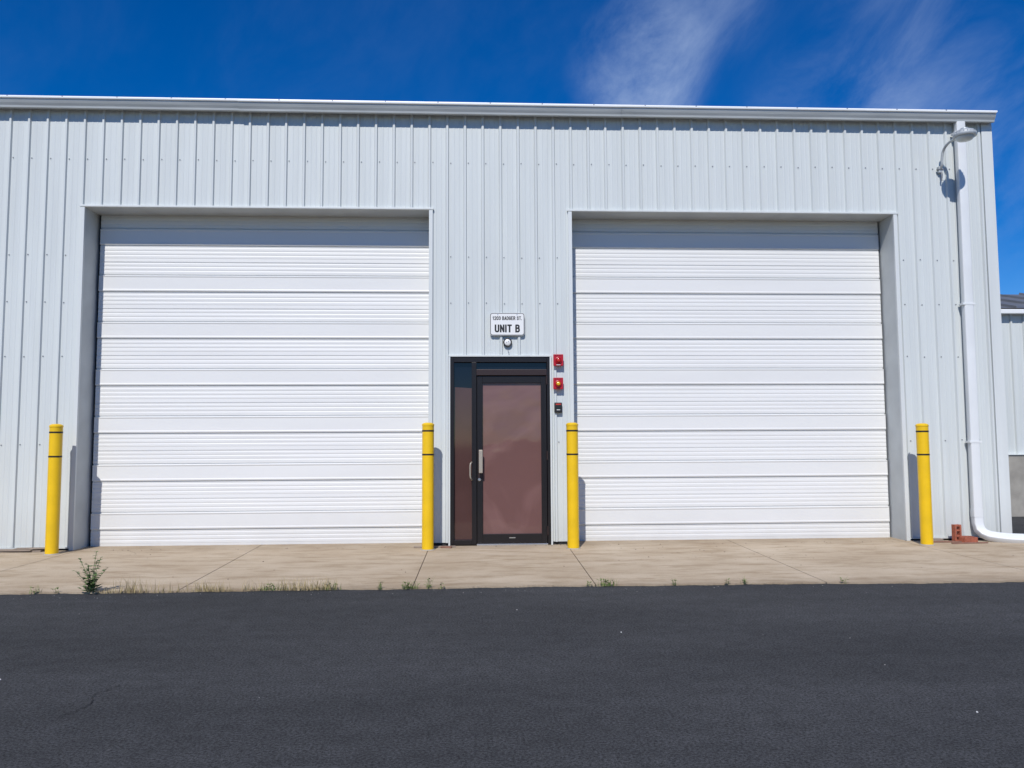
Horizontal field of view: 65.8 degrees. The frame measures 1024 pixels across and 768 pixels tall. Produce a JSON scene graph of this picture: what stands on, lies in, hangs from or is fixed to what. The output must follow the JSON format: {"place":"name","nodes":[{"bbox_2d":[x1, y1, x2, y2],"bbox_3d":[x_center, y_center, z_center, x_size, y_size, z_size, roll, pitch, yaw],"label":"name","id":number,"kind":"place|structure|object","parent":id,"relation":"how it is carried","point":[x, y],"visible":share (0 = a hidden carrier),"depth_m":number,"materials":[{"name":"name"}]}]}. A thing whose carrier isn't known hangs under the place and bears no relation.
{"place":"outdoors","nodes":[
{"label":"outdoors","id":0,"kind":"place"},
{"bbox_2d":[0,482,1023,767],"bbox_3d":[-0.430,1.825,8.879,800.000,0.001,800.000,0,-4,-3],"label":"asphalt ground","id":1,"kind":"structure","parent":0,"point":[712,676],"depth_m":3.92,"materials":[{"name":"black asphalt"}]},
{"bbox_2d":[59,685,118,716],"bbox_3d":[-1.918,1.438,3.599,0.062,0.001,0.476,0,-4,0],"label":"asphalt crack","id":2,"kind":"object","parent":1,"relation":"on","point":[88,704],"visible":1,"depth_m":3.56,"materials":[{"name":"black asphalt"}]},
{"bbox_2d":[0,95,1011,550],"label":"metal warehouse","id":3,"kind":"structure","parent":1,"relation":"on","point":[244,321],"depth_m":9.23,"materials":[{"name":"paint"}]},
{"bbox_2d":[90,215,428,545],"bbox_3d":[-2.886,-0.083,9.208,3.817,3.863,0.023,0,-4,-3],"label":"overhead door","id":4,"kind":"structure","parent":3,"relation":"in","point":[261,380],"depth_m":9.20,"materials":[{"name":"white metal"}]},
{"bbox_2d":[490,313,524,335],"bbox_3d":[-0.054,-0.683,9.047,0.396,0.262,0.021,0,-4,-3],"label":"unit sign","id":5,"kind":"object","parent":3,"relation":"attached to","point":[507,324],"visible":1,"depth_m":9.04,"materials":[{"name":"white"}]},
{"bbox_2d":[503,338,511,351],"bbox_3d":[-0.050,-0.428,9.040,0.102,0.196,0.042,0,-4,-3],"label":"round bell","id":6,"kind":"object","parent":3,"relation":"attached to","point":[507,342],"visible":1,"depth_m":9.03,"materials":[{"name":"white metal"}]},
{"bbox_2d":[553,354,562,365],"bbox_3d":[0.527,-0.272,9.028,0.114,0.132,0.104,0,-4,-3],"label":"fire alarm strobe","id":7,"kind":"object","parent":3,"relation":"attached to","point":[557,359],"visible":1,"depth_m":9.01,"materials":[{"name":"red plastic"}]},
{"bbox_2d":[553,378,562,388],"bbox_3d":[0.524,-0.006,9.008,0.114,0.132,0.104,0,-4,-3],"label":"fire alarm strobe","id":8,"kind":"object","parent":3,"relation":"attached to","point":[557,383],"visible":1,"depth_m":8.99,"materials":[{"name":"red plastic"}]},
{"bbox_2d":[554,402,561,412],"bbox_3d":[0.526,0.269,9.014,0.086,0.115,0.052,0,-4,-3],"label":"access card reader","id":9,"kind":"object","parent":3,"relation":"attached to","point":[557,407],"visible":1,"depth_m":8.99,"materials":[{"name":"black plastic"}]},
{"bbox_2d":[572,219,889,540],"bbox_3d":[2.599,-0.091,9.475,3.790,3.860,0.023,0,-4,-3],"label":"overhead door","id":10,"kind":"structure","parent":3,"relation":"in","point":[729,375],"depth_m":9.47,"materials":[{"name":"white metal"}]},
{"bbox_2d":[936,127,976,180],"bbox_3d":[5.154,-2.673,9.186,0.248,0.477,0.593,0,-4,-3],"label":"wall lamp","id":11,"kind":"object","parent":3,"relation":"attached to","point":[965,134],"visible":1,"depth_m":9.00,"materials":[{"name":"silver metal"}]},
{"bbox_2d":[951,121,1023,543],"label":"downspout","id":12,"kind":"object","parent":3,"relation":"attached to","point":[973,441],"visible":0.91,"depth_m":9.22,"materials":[{"name":"paint"}]},
{"bbox_2d":[0,537,1023,594],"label":"concrete apron","id":13,"kind":"object","parent":1,"relation":"on","point":[368,566],"visible":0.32,"depth_m":7.45,"materials":[{"name":"brown concrete"}]},
{"bbox_2d":[0,547,44,552],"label":"wood shims","id":14,"kind":"object","parent":13,"relation":"on","point":[31,549],"visible":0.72,"depth_m":8.52,"materials":[{"name":"brown wood"}]},
{"bbox_2d":[43,424,63,554],"bbox_3d":[-4.869,1.122,8.414,0.160,1.395,0.159,0,-4,-3],"label":"bollard","id":15,"kind":"object","parent":13,"relation":"on","point":[53,490],"visible":0.96,"depth_m":8.37,"materials":[{"name":"yellow metal"}]},
{"bbox_2d":[73,551,104,591],"bbox_3d":[-3.289,1.470,6.195,0.256,0.318,0.142,-1,-4,14],"label":"leafy weed","id":16,"kind":"object","parent":13,"relation":"on","point":[91,586],"visible":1,"depth_m":6.19,"materials":[{"name":"green plant"}]},
{"bbox_2d":[421,423,434,550],"bbox_3d":[-0.913,1.116,8.597,0.160,1.393,0.159,0,-4,-3],"label":"bollard","id":17,"kind":"object","parent":13,"relation":"on","point":[427,486],"visible":0.98,"depth_m":8.55,"materials":[{"name":"yellow metal"}]},
{"bbox_2d":[414,546,455,547],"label":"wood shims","id":18,"kind":"object","parent":13,"relation":"on","point":[436,546],"visible":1,"depth_m":8.69,"materials":[{"name":"brown wood"}]},
{"bbox_2d":[29,575,847,593],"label":"grass","id":19,"kind":"structure","parent":13,"relation":"on","point":[314,586],"depth_m":6.26,"materials":[{"name":"green plant"}]},
{"bbox_2d":[566,422,580,549],"bbox_3d":[0.663,1.114,8.644,0.160,1.387,0.159,0,-4,-3],"label":"bollard","id":20,"kind":"object","parent":13,"relation":"on","point":[572,487],"visible":0.97,"depth_m":8.60,"materials":[{"name":"yellow metal"}]},
{"bbox_2d":[915,423,934,545],"bbox_3d":[4.584,1.117,8.794,0.160,1.361,0.159,0,-4,-3],"label":"bollard","id":21,"kind":"object","parent":13,"relation":"on","point":[924,485],"visible":0.94,"depth_m":8.75,"materials":[{"name":"yellow metal"}]},
{"bbox_2d":[951,524,961,540],"bbox_3d":[5.050,1.691,8.988,0.085,0.190,0.055,1,-4,-11],"label":"cored brick","id":22,"kind":"object","parent":13,"relation":"on","point":[956,531],"visible":1,"depth_m":8.97,"materials":[{"name":"brick"}]},
{"bbox_2d":[933,538,987,543],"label":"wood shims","id":23,"kind":"object","parent":13,"relation":"on","point":[936,540],"visible":0.77,"depth_m":8.92,"materials":[{"name":"brown wood"}]},
{"bbox_2d":[959,536,977,541],"bbox_3d":[5.163,1.760,8.955,0.190,0.055,0.085,1,-4,-18],"label":"cored brick","id":24,"kind":"object","parent":13,"relation":"on","point":[969,539],"visible":0.91,"depth_m":8.92,"materials":[{"name":"brick"}]},
{"bbox_2d":[1008,455,1023,516],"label":"neighbour foundation","id":25,"kind":"object","parent":1,"relation":"on","point":[1016,469],"depth_m":12.06,"materials":[{"name":"grey concrete"}]},
{"bbox_2d":[1001,314,1023,453],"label":"neighbour siding","id":26,"kind":"object","parent":25,"relation":"on","point":[1013,338],"visible":0.09,"depth_m":12.23,"materials":[{"name":"white metal"}]},
{"bbox_2d":[1000,294,1023,308],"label":"neighbour roof","id":27,"kind":"structure","parent":26,"relation":"on","point":[1019,305],"depth_m":13.50,"materials":[{"name":"grey metal"}]},
{"bbox_2d":[1001,304,1016,307],"bbox_3d":[7.712,-1.434,13.423,0.030,0.709,2.420,0,-4,-3],"label":"roof seam","id":28,"kind":"object","parent":27,"relation":"on","point":[1012,306],"visible":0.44,"depth_m":12.35,"materials":[{"name":"grey metal"}]},
{"bbox_2d":[1000,298,1023,303],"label":"roof seam","id":29,"kind":"object","parent":27,"relation":"on","point":[1014,301],"visible":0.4,"depth_m":13.17,"materials":[{"name":"grey metal"}]},
{"bbox_2d":[1000,294,1023,298],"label":"roof seam","id":30,"kind":"object","parent":27,"relation":"on","point":[1012,296],"depth_m":14.04,"materials":[{"name":"grey metal"}]},
{"bbox_2d":[1001,309,1023,313],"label":"neighbour gutter","id":31,"kind":"object","parent":27,"relation":"attached to","point":[1012,311],"depth_m":12.18,"materials":[{"name":"white metal"}]},
{"bbox_2d":[0,0,1023,294],"label":"sky","id":32,"kind":"structure","parent":0,"point":[872,54],"materials":[{"name":"blue"}]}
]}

